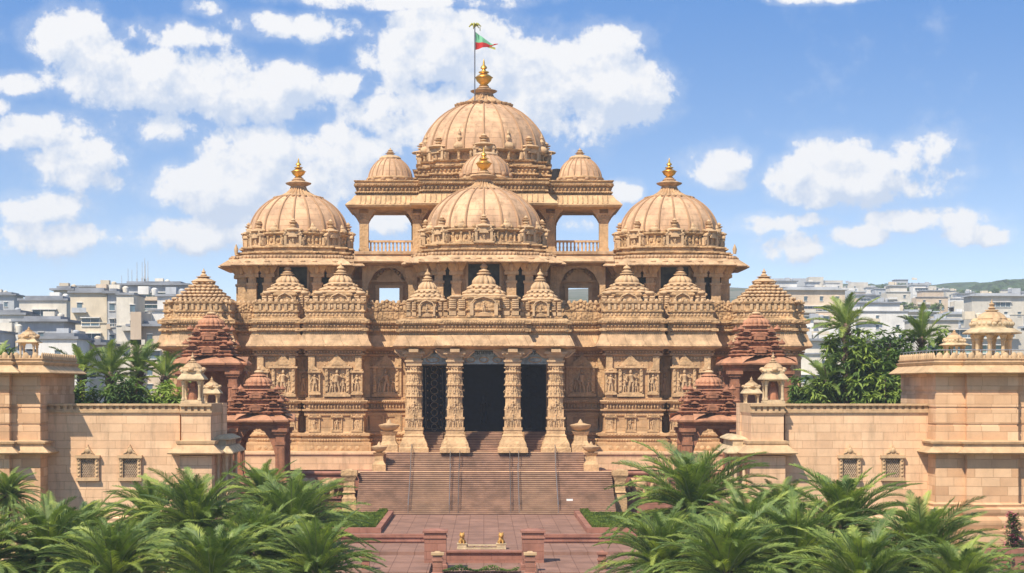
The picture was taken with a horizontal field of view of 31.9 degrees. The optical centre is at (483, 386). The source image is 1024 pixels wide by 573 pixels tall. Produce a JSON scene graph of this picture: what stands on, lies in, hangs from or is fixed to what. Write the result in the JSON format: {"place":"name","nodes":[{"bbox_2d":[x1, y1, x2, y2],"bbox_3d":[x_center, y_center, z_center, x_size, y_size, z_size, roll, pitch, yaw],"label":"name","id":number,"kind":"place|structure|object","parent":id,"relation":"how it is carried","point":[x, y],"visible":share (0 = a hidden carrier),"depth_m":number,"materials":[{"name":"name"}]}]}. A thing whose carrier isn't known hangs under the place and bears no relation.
{"place":"outdoors","nodes":[
{"label":"outdoors","id":0,"kind":"place"},
{"bbox_2d":[130,555,646,572],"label":"plaza","id":1,"kind":"structure","parent":0,"point":[550,564],"depth_m":157.35,"materials":[{"name":"pink stone"}]},
{"bbox_2d":[447,553,521,562],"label":"plaza step face","id":2,"kind":"object","parent":1,"relation":"on","point":[484,557],"visible":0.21,"depth_m":164.60},
{"bbox_2d":[249,470,721,518],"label":"terrace","id":3,"kind":"structure","parent":0,"point":[318,475],"depth_m":222.00,"materials":[{"name":"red stone"}]},
{"bbox_2d":[371,442,386,470],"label":"stone urn","id":4,"kind":"object","parent":3,"relation":"on","point":[379,464],"visible":1,"depth_m":223.29,"materials":[{"name":"stone"}]},
{"bbox_2d":[245,450,722,469],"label":"terrace","id":5,"kind":"structure","parent":3,"relation":"on","point":[332,460],"depth_m":227.00,"materials":[{"name":"stone"}]},
{"bbox_2d":[379,419,399,451],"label":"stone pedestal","id":6,"kind":"object","parent":5,"relation":"on","point":[389,433],"visible":0.96,"depth_m":227.68,"materials":[{"name":"stone"}]},
{"bbox_2d":[423,432,545,451],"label":"porch staircase","id":7,"kind":"structure","parent":5,"relation":"on","point":[483,441],"depth_m":231.00,"materials":[{"name":"red stone"}]},
{"bbox_2d":[157,60,812,452],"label":"temple","id":8,"kind":"structure","parent":5,"relation":"on","point":[483,324],"depth_m":234.78,"materials":[{"name":"stone"}]},
{"bbox_2d":[422,364,446,431],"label":"doorway","id":9,"kind":"structure","parent":8,"relation":"in","point":[434,381],"depth_m":233.19,"materials":[{"name":"brown metal"}]},
{"bbox_2d":[469,23,496,99],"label":"flagpole","id":10,"kind":"object","parent":8,"relation":"on","point":[480,41],"visible":1,"depth_m":263.92,"materials":[{"name":"metal"}]},
{"bbox_2d":[462,364,505,431],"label":"doorway","id":11,"kind":"structure","parent":8,"relation":"in","point":[483,401],"depth_m":234.91,"materials":[{"name":"brown metal"}]},
{"bbox_2d":[521,364,545,431],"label":"doorway","id":12,"kind":"structure","parent":8,"relation":"in","point":[533,376],"depth_m":233.19,"materials":[{"name":"brown metal"}]},
{"bbox_2d":[570,419,590,451],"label":"stone urn","id":13,"kind":"object","parent":5,"relation":"on","point":[580,434],"visible":1,"depth_m":227.66,"materials":[{"name":"stone"}]},
{"bbox_2d":[386,444,583,470],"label":"staircase","id":14,"kind":"structure","parent":3,"relation":"on","point":[484,461],"depth_m":225.48,"materials":[{"name":"brown stone"}]},
{"bbox_2d":[582,442,599,470],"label":"stone urn","id":15,"kind":"object","parent":3,"relation":"on","point":[590,463],"visible":1,"depth_m":223.24,"materials":[{"name":"stone"}]},
{"bbox_2d":[626,478,669,512],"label":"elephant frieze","id":16,"kind":"object","parent":3,"relation":"attached to","point":[647,506],"visible":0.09,"depth_m":221.20,"materials":[{"name":"beige stone"}]},
{"bbox_2d":[343,515,640,554],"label":"plaza","id":17,"kind":"structure","parent":0,"point":[481,529],"depth_m":188.48,"materials":[{"name":"pink stone"}]},
{"bbox_2d":[320,508,393,532],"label":"planter","id":18,"kind":"object","parent":17,"relation":"on","point":[379,519],"visible":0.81,"depth_m":194.36,"materials":[{"name":"red stone"}]},
{"bbox_2d":[356,463,615,514],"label":"staircase","id":19,"kind":"structure","parent":17,"relation":"on","point":[473,493],"depth_m":216.96,"materials":[{"name":"brown stone"}]},
{"bbox_2d":[574,508,644,532],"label":"planter","id":20,"kind":"object","parent":17,"relation":"on","point":[591,521],"visible":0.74,"depth_m":196.76,"materials":[{"name":"red stone"}]},
{"bbox_2d":[0,0,1023,302],"label":"sky","id":21,"kind":"structure","parent":0,"point":[876,142],"materials":[{"name":"blue"}]},
{"bbox_2d":[17,519,1023,572],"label":"lawn","id":22,"kind":"structure","parent":0,"point":[996,571],"depth_m":159.65,"materials":[{"name":"green plant"}]},
{"bbox_2d":[49,343,113,392],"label":"feather palm","id":23,"kind":"object","parent":22,"relation":"on","point":[77,351],"visible":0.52,"depth_m":193.29,"materials":[{"name":"green plant"}]},
{"bbox_2d":[74,372,140,403],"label":"mango tree","id":24,"kind":"object","parent":22,"relation":"on","point":[109,394],"visible":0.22,"depth_m":183.60,"materials":[{"name":"green plant"}]},
{"bbox_2d":[75,339,149,388],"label":"feather palm","id":25,"kind":"object","parent":22,"relation":"on","point":[111,363],"visible":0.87,"depth_m":192.33,"materials":[{"name":"green plant"}]},
{"bbox_2d":[103,339,175,385],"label":"feather palm","id":26,"kind":"object","parent":22,"relation":"on","point":[137,362],"visible":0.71,"depth_m":194.29,"materials":[{"name":"green plant"}]},
{"bbox_2d":[116,376,169,403],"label":"mango tree","id":27,"kind":"object","parent":22,"relation":"on","point":[136,395],"visible":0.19,"depth_m":184.41,"materials":[{"name":"green plant"}]},
{"bbox_2d":[132,350,190,388],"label":"feather palm","id":28,"kind":"object","parent":22,"relation":"on","point":[165,366],"visible":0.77,"depth_m":193.53,"materials":[{"name":"green plant"}]},
{"bbox_2d":[142,379,187,403],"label":"mango tree","id":29,"kind":"object","parent":22,"relation":"on","point":[166,390],"visible":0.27,"depth_m":186.05,"materials":[{"name":"green plant"}]},
{"bbox_2d":[173,308,251,477],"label":"red pavilion","id":30,"kind":"structure","parent":22,"relation":"on","point":[210,343],"depth_m":209.14,"materials":[{"name":"stone"}]},
{"bbox_2d":[217,459,305,542],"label":"date palm","id":31,"kind":"object","parent":22,"relation":"on","point":[255,476],"visible":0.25,"depth_m":151.29,"materials":[{"name":"green plant"}]},
{"bbox_2d":[227,367,297,500],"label":"red pavilion","id":32,"kind":"structure","parent":22,"relation":"on","point":[258,403],"depth_m":201.34,"materials":[{"name":"stone"}]},
{"bbox_2d":[341,469,357,511],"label":"stone pedestal","id":33,"kind":"object","parent":22,"relation":"on","point":[348,476],"visible":0.83,"depth_m":218.71,"materials":[{"name":"stone"}]},
{"bbox_2d":[612,469,627,511],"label":"stone pedestal","id":34,"kind":"object","parent":22,"relation":"on","point":[620,476],"visible":0.84,"depth_m":218.68,"materials":[{"name":"stone"}]},
{"bbox_2d":[668,366,739,515],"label":"red pavilion","id":35,"kind":"structure","parent":22,"relation":"on","point":[708,403],"depth_m":201.34,"materials":[{"name":"stone"}]},
{"bbox_2d":[715,308,797,477],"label":"red pavilion","id":36,"kind":"structure","parent":22,"relation":"on","point":[756,343],"depth_m":209.06,"materials":[{"name":"stone"}]},
{"bbox_2d":[785,374,820,403],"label":"mango tree","id":37,"kind":"object","parent":22,"relation":"on","point":[794,394],"visible":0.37,"depth_m":201.67,"materials":[{"name":"green plant"}]},
{"bbox_2d":[793,353,854,401],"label":"feather palm","id":38,"kind":"object","parent":22,"relation":"on","point":[818,366],"visible":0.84,"depth_m":197.22,"materials":[{"name":"green plant"}]},
{"bbox_2d":[796,355,870,403],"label":"mango tree","id":39,"kind":"object","parent":22,"relation":"on","point":[814,393],"visible":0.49,"depth_m":196.59,"materials":[{"name":"green plant"}]},
{"bbox_2d":[805,292,889,403],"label":"feather palm","id":40,"kind":"object","parent":22,"relation":"on","point":[845,316],"visible":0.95,"depth_m":196.66,"materials":[{"name":"green plant"}]},
{"bbox_2d":[817,314,901,403],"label":"mango tree","id":41,"kind":"object","parent":22,"relation":"on","point":[854,353],"visible":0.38,"depth_m":195.69,"materials":[{"name":"green plant"}]},
{"bbox_2d":[844,351,901,403],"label":"mango tree","id":42,"kind":"object","parent":22,"relation":"on","point":[892,397],"visible":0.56,"depth_m":193.93,"materials":[{"name":"green plant"}]},
{"bbox_2d":[881,326,950,403],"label":"mango tree","id":43,"kind":"object","parent":22,"relation":"on","point":[940,337],"visible":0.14,"depth_m":197.60,"materials":[{"name":"green plant"}]},
{"bbox_2d":[890,302,952,353],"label":"feather palm","id":44,"kind":"object","parent":22,"relation":"on","point":[922,331],"visible":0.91,"depth_m":198.31,"materials":[{"name":"green plant"}]},
{"bbox_2d":[982,548,1023,569],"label":"garden wall","id":45,"kind":"structure","parent":22,"relation":"on","point":[1018,551],"depth_m":160.00,"materials":[{"name":"red stone"}]},
{"bbox_2d":[993,511,1023,547],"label":"flowering bush","id":46,"kind":"object","parent":22,"relation":"on","point":[1013,520],"visible":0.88,"depth_m":163.29,"materials":[{"name":"green plant"}]},
{"bbox_2d":[568,287,747,302],"bbox_3d":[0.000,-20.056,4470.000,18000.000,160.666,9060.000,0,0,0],"label":"ground","id":47,"kind":"structure","parent":0,"point":[577,294],"depth_m":1549.46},
{"bbox_2d":[0,289,24,309],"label":"city building","id":48,"kind":"structure","parent":47,"relation":"on","point":[8,301],"depth_m":600.00,"materials":[{"name":"white concrete"}]},
{"bbox_2d":[0,323,32,356],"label":"city building","id":49,"kind":"structure","parent":47,"relation":"on","point":[9,332],"depth_m":365.88,"materials":[{"name":"white concrete"}]},
{"bbox_2d":[0,304,39,350],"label":"city building","id":50,"kind":"structure","parent":47,"relation":"on","point":[6,316],"depth_m":415.00,"materials":[{"name":"grey concrete"}]},
{"bbox_2d":[0,467,43,558],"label":"date palm","id":51,"kind":"object","parent":47,"relation":"on","point":[9,483],"visible":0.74,"depth_m":149.49,"materials":[{"name":"green plant"}]},
{"bbox_2d":[0,506,66,572],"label":"date palm","id":52,"kind":"object","parent":47,"relation":"on","point":[8,530],"visible":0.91,"depth_m":116.05,"materials":[{"name":"green plant"}]},
{"bbox_2d":[0,352,86,561],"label":"corner tower","id":53,"kind":"structure","parent":47,"relation":"on","point":[33,386],"depth_m":167.00,"materials":[{"name":"stone"}]},
{"bbox_2d":[15,327,42,355],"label":"rooftop chhatri","id":54,"kind":"object","parent":53,"relation":"on","point":[28,336],"visible":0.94,"depth_m":171.79,"materials":[{"name":"stone"}]},
{"bbox_2d":[17,292,69,317],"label":"city building","id":55,"kind":"structure","parent":47,"relation":"on","point":[58,302],"depth_m":428.00,"materials":[{"name":"white concrete"}]},
{"bbox_2d":[11,311,80,351],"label":"city building","id":56,"kind":"structure","parent":47,"relation":"on","point":[49,321],"depth_m":372.00,"materials":[{"name":"grey concrete"}]},
{"bbox_2d":[0,490,123,572],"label":"date palm","id":57,"kind":"object","parent":47,"relation":"on","point":[57,514],"visible":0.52,"depth_m":119.22,"materials":[{"name":"green plant"}]},
{"bbox_2d":[38,328,95,395],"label":"city building","id":58,"kind":"structure","parent":47,"relation":"on","point":[63,339],"depth_m":350.00,"materials":[{"name":"white concrete"}]},
{"bbox_2d":[24,490,139,572],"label":"date palm","id":59,"kind":"object","parent":47,"relation":"on","point":[102,513],"visible":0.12,"depth_m":131.50,"materials":[{"name":"green plant"}]},
{"bbox_2d":[67,284,108,339],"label":"city building","id":60,"kind":"structure","parent":47,"relation":"on","point":[89,308],"depth_m":405.00,"materials":[{"name":"beige concrete"}]},
{"bbox_2d":[71,330,120,402],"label":"city building","id":61,"kind":"structure","parent":47,"relation":"on","point":[98,341],"depth_m":362.00,"materials":[{"name":"grey concrete"}]},
{"bbox_2d":[21,510,187,572],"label":"date palm","id":62,"kind":"object","parent":47,"relation":"on","point":[109,551],"visible":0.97,"depth_m":111.10,"materials":[{"name":"green plant"}]},
{"bbox_2d":[47,404,180,556],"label":"perimeter wall","id":63,"kind":"structure","parent":47,"relation":"on","point":[100,448],"depth_m":170.00,"materials":[{"name":"stone"}]},
{"bbox_2d":[75,445,100,480],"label":"window","id":64,"kind":"structure","parent":63,"relation":"in","point":[87,462],"depth_m":169.69,"materials":[{"name":"stone"}]},
{"bbox_2d":[117,445,142,480],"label":"window","id":65,"kind":"structure","parent":63,"relation":"in","point":[130,462],"depth_m":169.69,"materials":[{"name":"stone"}]},
{"bbox_2d":[102,285,128,342],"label":"city building","id":66,"kind":"structure","parent":47,"relation":"on","point":[111,323],"depth_m":402.00,"materials":[{"name":"grey concrete"}]},
{"bbox_2d":[88,473,177,572],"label":"date palm","id":67,"kind":"object","parent":47,"relation":"on","point":[138,491],"visible":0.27,"depth_m":136.92,"materials":[{"name":"green plant"}]},
{"bbox_2d":[115,286,157,385],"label":"city building","id":68,"kind":"structure","parent":47,"relation":"on","point":[127,304],"depth_m":398.00,"materials":[{"name":"white concrete"}]},
{"bbox_2d":[126,312,165,396],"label":"city building","id":69,"kind":"structure","parent":47,"relation":"on","point":[144,328],"depth_m":375.94,"materials":[{"name":"grey concrete"}]},
{"bbox_2d":[116,278,192,312],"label":"city building","id":70,"kind":"structure","parent":47,"relation":"on","point":[160,284],"depth_m":520.00,"materials":[{"name":"white concrete"}]},
{"bbox_2d":[147,287,184,320],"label":"city building","id":71,"kind":"structure","parent":47,"relation":"on","point":[169,294],"depth_m":403.23,"materials":[{"name":"white concrete"}]},
{"bbox_2d":[120,461,265,572],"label":"date palm","id":72,"kind":"object","parent":47,"relation":"on","point":[189,498],"visible":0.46,"depth_m":124.94,"materials":[{"name":"green plant"}]},
{"bbox_2d":[167,403,226,493],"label":"kiosk pier","id":73,"kind":"structure","parent":47,"relation":"on","point":[197,448],"depth_m":169.10,"materials":[{"name":"stone"}]},
{"bbox_2d":[177,352,207,403],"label":"rooftop kiosk","id":74,"kind":"object","parent":73,"relation":"on","point":[192,370],"visible":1,"depth_m":170.12,"materials":[{"name":"stone"}]},
{"bbox_2d":[214,434,244,529],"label":"flank porch","id":75,"kind":"object","parent":73,"relation":"attached to","point":[228,446],"visible":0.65,"depth_m":171.97,"materials":[{"name":"stone"}]},
{"bbox_2d":[132,510,290,572],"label":"date palm","id":76,"kind":"object","parent":47,"relation":"on","point":[216,553],"visible":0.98,"depth_m":111.10,"materials":[{"name":"green plant"}]},
{"bbox_2d":[178,497,314,572],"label":"date palm","id":77,"kind":"object","parent":47,"relation":"on","point":[270,519],"visible":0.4,"depth_m":123.25,"materials":[{"name":"green plant"}]},
{"bbox_2d":[225,467,376,572],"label":"date palm","id":78,"kind":"object","parent":47,"relation":"on","point":[303,501],"visible":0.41,"depth_m":132.92,"materials":[{"name":"green plant"}]},
{"bbox_2d":[242,507,386,572],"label":"date palm","id":79,"kind":"object","parent":47,"relation":"on","point":[313,548],"visible":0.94,"depth_m":118.11,"materials":[{"name":"green plant"}]},
{"bbox_2d":[336,534,423,542],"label":"plaza wall","id":80,"kind":"structure","parent":47,"relation":"on","point":[400,538],"depth_m":174.40,"materials":[{"name":"red stone"}]},
{"bbox_2d":[423,528,447,569],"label":"gate pier","id":81,"kind":"structure","parent":47,"relation":"on","point":[435,539],"depth_m":158.00,"materials":[{"name":"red stone"}]},
{"bbox_2d":[520,528,545,569],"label":"gate pier","id":82,"kind":"structure","parent":47,"relation":"on","point":[533,539],"depth_m":158.00,"materials":[{"name":"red stone"}]},
{"bbox_2d":[544,534,643,542],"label":"plaza wall","id":83,"kind":"structure","parent":47,"relation":"on","point":[571,538],"depth_m":174.40,"materials":[{"name":"red stone"}]},
{"bbox_2d":[584,497,713,572],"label":"date palm","id":84,"kind":"object","parent":47,"relation":"on","point":[663,528],"visible":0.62,"depth_m":120.07,"materials":[{"name":"green plant"}]},
{"bbox_2d":[598,439,780,572],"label":"date palm","id":85,"kind":"object","parent":47,"relation":"on","point":[691,478],"visible":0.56,"depth_m":136.97,"materials":[{"name":"green plant"}]},
{"bbox_2d":[637,498,814,572],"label":"date palm","id":86,"kind":"object","parent":47,"relation":"on","point":[731,550],"visible":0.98,"depth_m":112.16,"materials":[{"name":"green plant"}]},
{"bbox_2d":[688,479,807,570],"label":"date palm","id":87,"kind":"object","parent":47,"relation":"on","point":[751,506],"visible":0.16,"depth_m":127.39,"materials":[{"name":"green plant"}]},
{"bbox_2d":[736,403,797,502],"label":"kiosk pier","id":88,"kind":"structure","parent":47,"relation":"on","point":[760,426],"depth_m":169.00,"materials":[{"name":"stone"}]},
{"bbox_2d":[716,434,747,513],"bbox_3d":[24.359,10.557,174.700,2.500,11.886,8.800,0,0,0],"label":"lamp post","id":89,"kind":"object","parent":88,"relation":"attached to","point":[733,444],"visible":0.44,"depth_m":171.47,"materials":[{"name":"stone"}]},
{"bbox_2d":[740,376,761,402],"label":"rooftop kiosk","id":90,"kind":"object","parent":88,"relation":"on","point":[750,387],"visible":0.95,"depth_m":176.33,"materials":[{"name":"stone"}]},
{"bbox_2d":[758,354,788,403],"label":"rooftop kiosk","id":91,"kind":"object","parent":88,"relation":"on","point":[772,370],"visible":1,"depth_m":170.11,"materials":[{"name":"stone"}]},
{"bbox_2d":[736,476,824,538],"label":"date palm","id":92,"kind":"object","parent":47,"relation":"on","point":[773,492],"visible":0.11,"depth_m":141.28,"materials":[{"name":"green plant"}]},
{"bbox_2d":[728,486,867,572],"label":"date palm","id":93,"kind":"object","parent":47,"relation":"on","point":[794,515],"visible":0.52,"depth_m":117.02,"materials":[{"name":"green plant"}]},
{"bbox_2d":[782,285,847,327],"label":"city building","id":94,"kind":"structure","parent":47,"relation":"on","point":[815,296],"depth_m":633.43,"materials":[{"name":"white concrete"}]},
{"bbox_2d":[801,331,882,386],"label":"city building","id":95,"kind":"structure","parent":47,"relation":"on","point":[813,353],"depth_m":423.66,"materials":[{"name":"white concrete"}]},
{"bbox_2d":[765,462,923,571],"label":"date palm","id":96,"kind":"object","parent":47,"relation":"on","point":[834,491],"visible":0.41,"depth_m":129.12,"materials":[{"name":"green plant"}]},
{"bbox_2d":[784,404,928,558],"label":"perimeter wall","id":97,"kind":"structure","parent":47,"relation":"on","point":[836,441],"depth_m":170.00,"materials":[{"name":"stone"}]},
{"bbox_2d":[837,445,862,480],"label":"window","id":98,"kind":"structure","parent":97,"relation":"in","point":[849,463],"depth_m":169.69,"materials":[{"name":"stone"}]},
{"bbox_2d":[880,445,905,480],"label":"window","id":99,"kind":"structure","parent":97,"relation":"in","point":[892,462],"depth_m":169.69,"materials":[{"name":"stone"}]},
{"bbox_2d":[767,507,945,572],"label":"date palm","id":100,"kind":"object","parent":47,"relation":"on","point":[860,555],"visible":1,"depth_m":107.23,"materials":[{"name":"green plant"}]},
{"bbox_2d":[850,298,908,344],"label":"city building","id":101,"kind":"structure","parent":47,"relation":"on","point":[882,310],"depth_m":667.56,"materials":[{"name":"white concrete"}]},
{"bbox_2d":[881,282,910,309],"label":"city building","id":102,"kind":"structure","parent":47,"relation":"on","point":[894,292],"depth_m":900.77,"materials":[{"name":"white concrete"}]},
{"bbox_2d":[843,489,1006,572],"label":"date palm","id":103,"kind":"object","parent":47,"relation":"on","point":[918,520],"visible":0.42,"depth_m":118.97,"materials":[{"name":"green plant"}]},
{"bbox_2d":[911,287,947,313],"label":"city building","id":104,"kind":"structure","parent":47,"relation":"on","point":[931,295],"depth_m":922.44,"materials":[{"name":"white concrete"}]},
{"bbox_2d":[889,350,1023,558],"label":"corner tower","id":105,"kind":"structure","parent":47,"relation":"on","point":[973,447],"depth_m":166.30,"materials":[{"name":"stone"}]},
{"bbox_2d":[939,329,969,355],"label":"rooftop chhatri","id":106,"kind":"object","parent":105,"relation":"on","point":[953,339],"visible":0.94,"depth_m":177.37,"materials":[{"name":"stone"}]},
{"bbox_2d":[962,300,1021,354],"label":"rooftop chhatri","id":107,"kind":"object","parent":105,"relation":"on","point":[991,324],"visible":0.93,"depth_m":171.42,"materials":[{"name":"stone"}]},
{"bbox_2d":[890,532,1023,572],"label":"date palm","id":108,"kind":"object","parent":47,"relation":"on","point":[954,560],"visible":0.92,"depth_m":109.13,"materials":[{"name":"green plant"}]},
{"bbox_2d":[903,311,1023,356],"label":"city building","id":109,"kind":"structure","parent":47,"relation":"on","point":[1018,342],"depth_m":408.70,"materials":[{"name":"white concrete"}]},
{"bbox_2d":[961,291,1023,330],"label":"city building","id":110,"kind":"structure","parent":47,"relation":"on","point":[1009,305],"depth_m":660.46,"materials":[{"name":"white concrete"}]},
{"bbox_2d":[967,279,1023,292],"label":"distant woodland","id":111,"kind":"object","parent":47,"relation":"on","point":[1007,284],"visible":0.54,"depth_m":1764.62,"materials":[{"name":"green plant"}]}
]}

